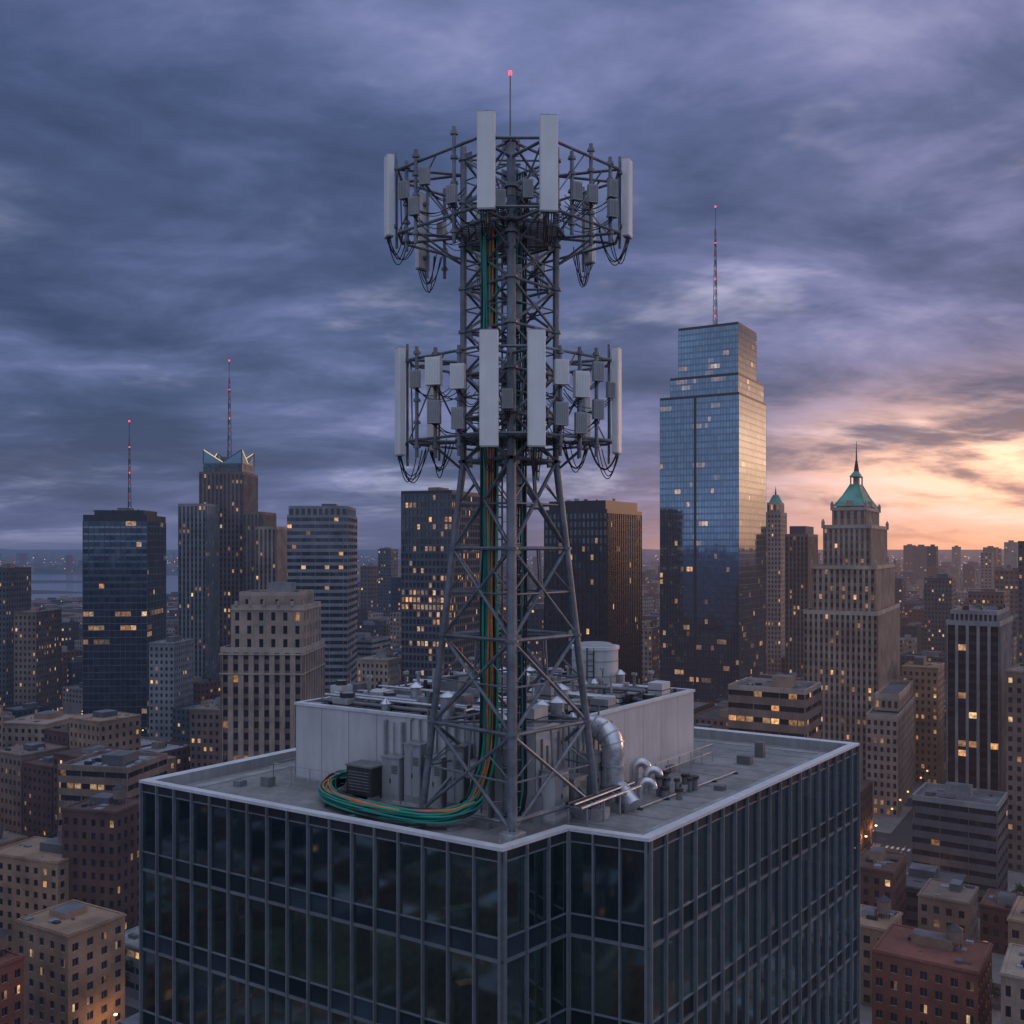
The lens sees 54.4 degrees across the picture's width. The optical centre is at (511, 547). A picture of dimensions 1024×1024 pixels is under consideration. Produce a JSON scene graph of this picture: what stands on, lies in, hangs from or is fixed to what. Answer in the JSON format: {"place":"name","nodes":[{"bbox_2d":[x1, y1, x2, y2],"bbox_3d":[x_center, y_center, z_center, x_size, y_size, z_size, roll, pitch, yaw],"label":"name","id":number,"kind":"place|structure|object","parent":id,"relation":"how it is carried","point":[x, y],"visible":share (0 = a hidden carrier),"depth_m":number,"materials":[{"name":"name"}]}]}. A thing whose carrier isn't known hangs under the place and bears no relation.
{"place":"outdoors","nodes":[
{"label":"outdoors","id":0,"kind":"place"},
{"bbox_2d":[31,580,81,592],"bbox_3d":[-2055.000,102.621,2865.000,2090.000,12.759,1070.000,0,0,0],"label":"river island","id":1,"kind":"structure","parent":0,"point":[52,581],"depth_m":3125.16,"materials":[{"name":"grey"}]},
{"bbox_2d":[31,575,177,598],"bbox_3d":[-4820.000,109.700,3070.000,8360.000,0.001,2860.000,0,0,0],"label":"river","id":2,"kind":"structure","parent":0,"point":[171,583],"depth_m":2824.98,"materials":[{"name":"blue liquid"}]},
{"bbox_2d":[125,958,132,984],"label":"street tree","id":3,"kind":"object","parent":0,"point":[129,962],"visible":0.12,"depth_m":241.65,"materials":[{"name":"green plant"}]},
{"bbox_2d":[0,549,1003,553],"bbox_3d":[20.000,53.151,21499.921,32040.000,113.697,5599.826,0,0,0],"label":"hills","id":4,"kind":"structure","parent":0,"point":[4,551],"depth_m":20030.99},
{"bbox_2d":[9,550,1000,1017],"bbox_3d":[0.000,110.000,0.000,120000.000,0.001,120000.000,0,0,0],"label":"ground","id":5,"kind":"structure","parent":0,"point":[901,836],"depth_m":379.38,"materials":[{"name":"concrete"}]},
{"bbox_2d":[0,928,25,1023],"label":"brick apartment building","id":6,"kind":"structure","parent":5,"relation":"on","point":[11,987],"depth_m":199.01,"materials":[{"name":"red brick"}]},
{"bbox_2d":[0,563,31,705],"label":"apartment tower","id":7,"kind":"structure","parent":5,"relation":"on","point":[15,589],"depth_m":603.85,"materials":[{"name":"grey concrete"}]},
{"bbox_2d":[0,831,69,951],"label":"apartment building","id":8,"kind":"structure","parent":5,"relation":"on","point":[34,874],"depth_m":266.62,"materials":[{"name":"beige brick"}]},
{"bbox_2d":[13,607,61,710],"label":"apartment tower","id":9,"kind":"structure","parent":5,"relation":"on","point":[38,655],"depth_m":563.38,"materials":[{"name":"grey concrete"}]},
{"bbox_2d":[3,710,79,747],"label":"apartment building","id":10,"kind":"structure","parent":5,"relation":"on","point":[24,729],"depth_m":423.15,"materials":[{"name":"beige concrete"}]},
{"bbox_2d":[14,899,126,1023],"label":"apartment building","id":11,"kind":"structure","parent":5,"relation":"on","point":[73,951],"depth_m":217.87,"materials":[{"name":"beige brick"}]},
{"bbox_2d":[61,783,138,930],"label":"brick apartment building","id":12,"kind":"structure","parent":5,"relation":"on","point":[100,840],"depth_m":264.69,"materials":[{"name":"brick"}]},
{"bbox_2d":[58,750,167,832],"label":"office building","id":13,"kind":"structure","parent":5,"relation":"on","point":[90,775],"depth_m":304.64,"materials":[{"name":"grey concrete"}]},
{"bbox_2d":[82,420,165,736],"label":"glass office tower","id":14,"kind":"structure","parent":5,"relation":"on","point":[123,587],"depth_m":559.02,"materials":[{"name":"glass"}]},
{"bbox_2d":[148,635,193,741],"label":"apartment tower","id":15,"kind":"structure","parent":5,"relation":"on","point":[170,672],"depth_m":521.17,"materials":[{"name":"grey concrete"}]},
{"bbox_2d":[189,697,219,768],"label":"office building","id":16,"kind":"structure","parent":5,"relation":"on","point":[205,734],"depth_m":431.87,"materials":[{"name":"grey concrete"}]},
{"bbox_2d":[178,360,286,678],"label":"art deco tower with mast","id":17,"kind":"structure","parent":5,"relation":"on","point":[232,542],"depth_m":641.85,"materials":[{"name":"concrete"}]},
{"bbox_2d":[219,582,325,762],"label":"stepped stone building","id":18,"kind":"structure","parent":5,"relation":"on","point":[272,663],"depth_m":351.79,"materials":[{"name":"beige stone"}]},
{"bbox_2d":[287,504,356,689],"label":"banded office tower","id":19,"kind":"structure","parent":5,"relation":"on","point":[322,551],"depth_m":559.98,"materials":[{"name":"concrete"}]},
{"bbox_2d":[357,632,390,658],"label":"office building","id":20,"kind":"structure","parent":5,"relation":"on","point":[368,644],"depth_m":645.43,"materials":[{"name":"grey concrete"}]},
{"bbox_2d":[356,647,400,687],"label":"office building","id":21,"kind":"structure","parent":5,"relation":"on","point":[382,666],"depth_m":503.86,"materials":[{"name":"grey concrete"}]},
{"bbox_2d":[378,547,397,616],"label":"slender tower","id":22,"kind":"structure","parent":5,"relation":"on","point":[387,563],"depth_m":1001.65,"materials":[{"name":"beige brick"}]},
{"bbox_2d":[401,487,479,684],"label":"grid office tower","id":23,"kind":"structure","parent":5,"relation":"on","point":[426,521],"depth_m":507.46,"materials":[{"name":"grey concrete"}]},
{"bbox_2d":[139,745,859,1023],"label":"facade frame","id":24,"kind":"object","parent":5,"relation":"on","point":[501,859],"visible":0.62,"depth_m":46.35,"materials":[{"name":"grey metal"}]},
{"bbox_2d":[139,726,859,851],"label":"roof","id":25,"kind":"structure","parent":24,"relation":"on","point":[785,757],"depth_m":51.48,"materials":[{"name":"concrete"}]},
{"bbox_2d":[345,759,381,801],"bbox_3d":[-7.286,11.685,49.719,1.700,1.830,1.200,0,0,32],"label":"air conditioning unit","id":26,"kind":"object","parent":25,"relation":"on","point":[364,778],"visible":0.94,"depth_m":49.26,"materials":[{"name":"grey metal"}]},
{"bbox_2d":[318,209,498,831],"bbox_3d":[-5.744,-1.451,47.294,10.908,28.102,3.670,0,0,39],"label":"cable bundle","id":27,"kind":"object","parent":25,"relation":"on","point":[330,793],"visible":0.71,"depth_m":44.99,"materials":[{"name":"green rubber"}]},
{"bbox_2d":[379,707,524,822],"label":"equipment cabinets","id":28,"kind":"object","parent":25,"relation":"on","point":[402,775],"visible":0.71,"depth_m":48.13,"materials":[{"name":"metal"}]},
{"bbox_2d":[273,743,712,788],"bbox_3d":[-0.407,12.064,54.548,24.903,1.072,7.082,0,0,-3],"label":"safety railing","id":29,"kind":"object","parent":25,"relation":"on","point":[295,766],"visible":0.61,"depth_m":53.91,"materials":[{"name":"grey metal"}]},
{"bbox_2d":[294,657,694,821],"bbox_3d":[-0.497,9.588,56.167,15.159,6.024,17.458,0,0,37],"label":"rooftop penthouse","id":30,"kind":"object","parent":25,"relation":"on","point":[340,726],"visible":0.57,"depth_m":52.81,"materials":[{"name":"metal"}]},
{"bbox_2d":[571,641,619,705],"bbox_3d":[5.102,7.650,61.200,3.000,3.660,3.000,0,0,0],"label":"rooftop water tank","id":31,"kind":"object","parent":30,"relation":"on","point":[596,655],"visible":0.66,"depth_m":59.94,"materials":[{"name":"metal"}]},
{"bbox_2d":[233,741,764,829],"bbox_3d":[1.593,11.950,51.076,30.956,1.300,11.608,0,0,-14],"label":"rooftop conduit and boxes","id":32,"kind":"object","parent":25,"relation":"on","point":[270,780],"visible":0.52,"depth_m":51.68,"materials":[{"name":"grey metal"}]},
{"bbox_2d":[384,70,631,843],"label":"cell tower","id":33,"kind":"structure","parent":25,"relation":"on","point":[538,231],"depth_m":44.95,"materials":[{"name":"metal"}]},
{"bbox_2d":[540,706,640,826],"bbox_3d":[3.711,10.203,47.099,2.504,4.795,5.319,0,0,37],"label":"service pipe rack","id":34,"kind":"object","parent":25,"relation":"on","point":[556,791],"visible":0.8,"depth_m":46.30,"materials":[{"name":"metal"}]},
{"bbox_2d":[589,715,640,812],"bbox_3d":[4.995,10.470,48.561,3.494,4.446,1.790,0,0,45],"label":"ventilation duct","id":35,"kind":"object","parent":25,"relation":"on","point":[606,734],"visible":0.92,"depth_m":48.16,"materials":[{"name":"metal"}]},
{"bbox_2d":[629,757,662,800],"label":"gooseneck vents","id":36,"kind":"object","parent":25,"relation":"on","point":[646,782],"visible":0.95,"depth_m":50.85,"materials":[{"name":"silver metal"}]},
{"bbox_2d":[636,770,737,810],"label":"pipes","id":37,"kind":"object","parent":25,"relation":"on","point":[663,786],"visible":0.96,"depth_m":50.61,"materials":[{"name":"silver metal"}]},
{"bbox_2d":[143,754,856,1023],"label":"facade glass","id":38,"kind":"object","parent":24,"relation":"in","point":[632,959],"visible":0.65,"depth_m":45.48,"materials":[{"name":"black glass"}]},
{"bbox_2d":[159,804,841,1023],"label":"interior","id":39,"kind":"object","parent":24,"relation":"in","point":[606,954],"visible":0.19,"depth_m":48.95,"materials":[{"name":"fabric"}]},
{"bbox_2d":[0,540,1017,771],"bbox_3d":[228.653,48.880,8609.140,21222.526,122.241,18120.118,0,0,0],"label":"distant city buildings","id":40,"kind":"structure","parent":5,"relation":"on","point":[995,568],"depth_m":1023.11,"materials":[{"name":"grey concrete"}]},
{"bbox_2d":[544,499,641,684],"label":"black office tower","id":41,"kind":"structure","parent":5,"relation":"on","point":[605,540],"depth_m":450.59,"materials":[{"name":"grey concrete"}]},
{"bbox_2d":[642,619,659,681],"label":"apartment building","id":42,"kind":"structure","parent":5,"relation":"on","point":[651,645],"depth_m":642.80,"materials":[{"name":"grey concrete"}]},
{"bbox_2d":[660,206,765,701],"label":"glass skyscraper","id":43,"kind":"structure","parent":5,"relation":"on","point":[712,526],"depth_m":603.37,"materials":[{"name":"glass"}]},
{"bbox_2d":[728,674,820,738],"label":"stone office building","id":44,"kind":"structure","parent":5,"relation":"on","point":[783,704],"depth_m":338.26,"materials":[{"name":"beige stone"}]},
{"bbox_2d":[766,487,786,674],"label":"ornate hotel tower","id":45,"kind":"structure","parent":5,"relation":"on","point":[776,523],"depth_m":762.89,"materials":[{"name":"beige stone"}]},
{"bbox_2d":[785,526,817,675],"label":"apartment tower","id":46,"kind":"structure","parent":5,"relation":"on","point":[801,547],"depth_m":664.18,"materials":[{"name":"concrete"}]},
{"bbox_2d":[803,441,915,816],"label":"art deco skyscraper with green roof","id":47,"kind":"structure","parent":5,"relation":"on","point":[851,639],"depth_m":439.32,"materials":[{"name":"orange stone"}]},
{"bbox_2d":[845,895,902,1006],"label":"brick apartment building","id":48,"kind":"structure","parent":5,"relation":"on","point":[878,920],"depth_m":239.42,"materials":[{"name":"brown brick"}]},
{"bbox_2d":[845,838,910,897],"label":"road markings","id":49,"kind":"object","parent":5,"relation":"on","point":[892,847],"visible":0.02,"depth_m":364.20,"materials":[{"name":"paint"}]},
{"bbox_2d":[860,846,906,925],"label":"brick apartment building","id":50,"kind":"structure","parent":5,"relation":"on","point":[882,871],"depth_m":266.32,"materials":[{"name":"brown brick"}]},
{"bbox_2d":[901,656,944,783],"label":"apartment building","id":51,"kind":"structure","parent":5,"relation":"on","point":[927,678],"depth_m":463.35,"materials":[{"name":"beige concrete"}]},
{"bbox_2d":[871,923,992,1023],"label":"brick apartment building","id":52,"kind":"structure","parent":5,"relation":"on","point":[921,976],"depth_m":213.18,"materials":[{"name":"red brick"}]},
{"bbox_2d":[924,574,955,652],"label":"apartment tower","id":53,"kind":"structure","parent":5,"relation":"on","point":[939,597],"depth_m":765.83,"materials":[{"name":"concrete"}]},
{"bbox_2d":[917,878,978,939],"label":"office building","id":54,"kind":"structure","parent":5,"relation":"on","point":[942,904],"depth_m":259.30,"materials":[{"name":"concrete"}]},
{"bbox_2d":[912,781,1007,908],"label":"office building","id":55,"kind":"structure","parent":5,"relation":"on","point":[961,828],"depth_m":307.60,"materials":[{"name":"concrete"}]},
{"bbox_2d":[946,604,1012,791],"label":"pier office tower","id":56,"kind":"structure","parent":5,"relation":"on","point":[979,650],"depth_m":365.82,"materials":[{"name":"grey concrete"}]},
{"bbox_2d":[967,588,1009,615],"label":"apartment tower","id":57,"kind":"structure","parent":5,"relation":"on","point":[989,597],"depth_m":647.39,"materials":[{"name":"concrete"}]},
{"bbox_2d":[979,888,1023,954],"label":"brick apartment building","id":58,"kind":"structure","parent":5,"relation":"on","point":[995,905],"depth_m":270.64,"materials":[{"name":"red brick"}]},
{"bbox_2d":[1005,663,1023,872],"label":"apartment building","id":59,"kind":"structure","parent":5,"relation":"on","point":[1015,732],"depth_m":337.83,"materials":[{"name":"concrete"}]},
{"bbox_2d":[1007,896,1023,944],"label":"apartment building","id":60,"kind":"structure","parent":5,"relation":"on","point":[1015,919],"depth_m":231.78,"materials":[{"name":"beige concrete"}]},
{"bbox_2d":[1017,541,1023,663],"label":"apartment tower","id":61,"kind":"structure","parent":5,"relation":"on","point":[1020,601],"depth_m":568.75,"materials":[{"name":"concrete"}]},
{"bbox_2d":[33,555,979,809],"bbox_3d":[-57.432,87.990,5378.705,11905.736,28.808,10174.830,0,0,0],"label":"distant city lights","id":62,"kind":"object","parent":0,"point":[657,559],"visible":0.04,"depth_m":557.08},
{"bbox_2d":[0,0,1023,549],"label":"sky","id":63,"kind":"structure","parent":0,"point":[189,188],"materials":[{"name":"blue"}]},
{"bbox_2d":[63,713,1023,1023],"bbox_3d":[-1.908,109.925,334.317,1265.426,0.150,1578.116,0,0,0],"label":"pavement","id":64,"kind":"structure","parent":0,"point":[883,823],"depth_m":321.98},
{"bbox_2d":[0,824,27,847],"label":"office building","id":65,"kind":"structure","parent":64,"relation":"on","point":[7,838],"depth_m":332.62,"materials":[{"name":"concrete"}]},
{"bbox_2d":[0,741,68,834],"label":"apartment building","id":66,"kind":"structure","parent":64,"relation":"on","point":[12,758],"depth_m":377.71,"materials":[{"name":"concrete"}]},
{"bbox_2d":[22,755,52,838],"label":"brick apartment building","id":67,"kind":"structure","parent":64,"relation":"on","point":[38,797],"depth_m":368.77,"materials":[{"name":"brick"}]},
{"bbox_2d":[47,831,56,837],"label":"street tree","id":68,"kind":"object","parent":64,"relation":"on","point":[52,835],"visible":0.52,"depth_m":357.32,"materials":[{"name":"green plant"}]},
{"bbox_2d":[43,724,68,748],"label":"brick apartment building","id":69,"kind":"structure","parent":64,"relation":"on","point":[58,735],"depth_m":397.77,"materials":[{"name":"brick"}]},
{"bbox_2d":[52,744,127,835],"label":"brick apartment building","id":70,"kind":"structure","parent":64,"relation":"on","point":[59,757],"depth_m":362.68,"materials":[{"name":"brown brick"}]},
{"bbox_2d":[68,709,141,749],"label":"apartment building","id":71,"kind":"structure","parent":64,"relation":"on","point":[112,728],"depth_m":387.91,"materials":[{"name":"beige concrete"}]},
{"bbox_2d":[118,1012,138,1023],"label":"office building","id":72,"kind":"structure","parent":64,"relation":"on","point":[133,1019],"depth_m":196.79,"materials":[{"name":"concrete"}]},
{"bbox_2d":[125,926,138,1000],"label":"office building","id":73,"kind":"structure","parent":64,"relation":"on","point":[132,953],"depth_m":243.23,"materials":[{"name":"grey concrete"}]},
{"bbox_2d":[139,749,176,773],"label":"apartment building","id":74,"kind":"structure","parent":64,"relation":"on","point":[171,764],"depth_m":385.75,"materials":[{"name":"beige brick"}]},
{"bbox_2d":[860,779,873,852],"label":"brick apartment building","id":75,"kind":"structure","parent":64,"relation":"on","point":[866,807],"depth_m":360.55,"materials":[{"name":"brick"}]},
{"bbox_2d":[906,862,965,927],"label":"office building","id":76,"kind":"structure","parent":64,"relation":"on","point":[918,875],"depth_m":290.40,"materials":[{"name":"concrete"}]},
{"bbox_2d":[999,943,1023,1023],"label":"apartment building","id":77,"kind":"structure","parent":64,"relation":"on","point":[1011,973],"depth_m":197.13,"materials":[{"name":"grey concrete"}]},
{"bbox_2d":[1012,882,1023,893],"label":"street tree","id":78,"kind":"object","parent":64,"relation":"on","point":[1019,888],"visible":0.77,"depth_m":303.63,"materials":[{"name":"green plant"}]},
{"bbox_2d":[992,980,1000,1000],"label":"street tree","id":79,"kind":"object","parent":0,"point":[994,989],"visible":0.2,"depth_m":237.09,"materials":[{"name":"green plant"}]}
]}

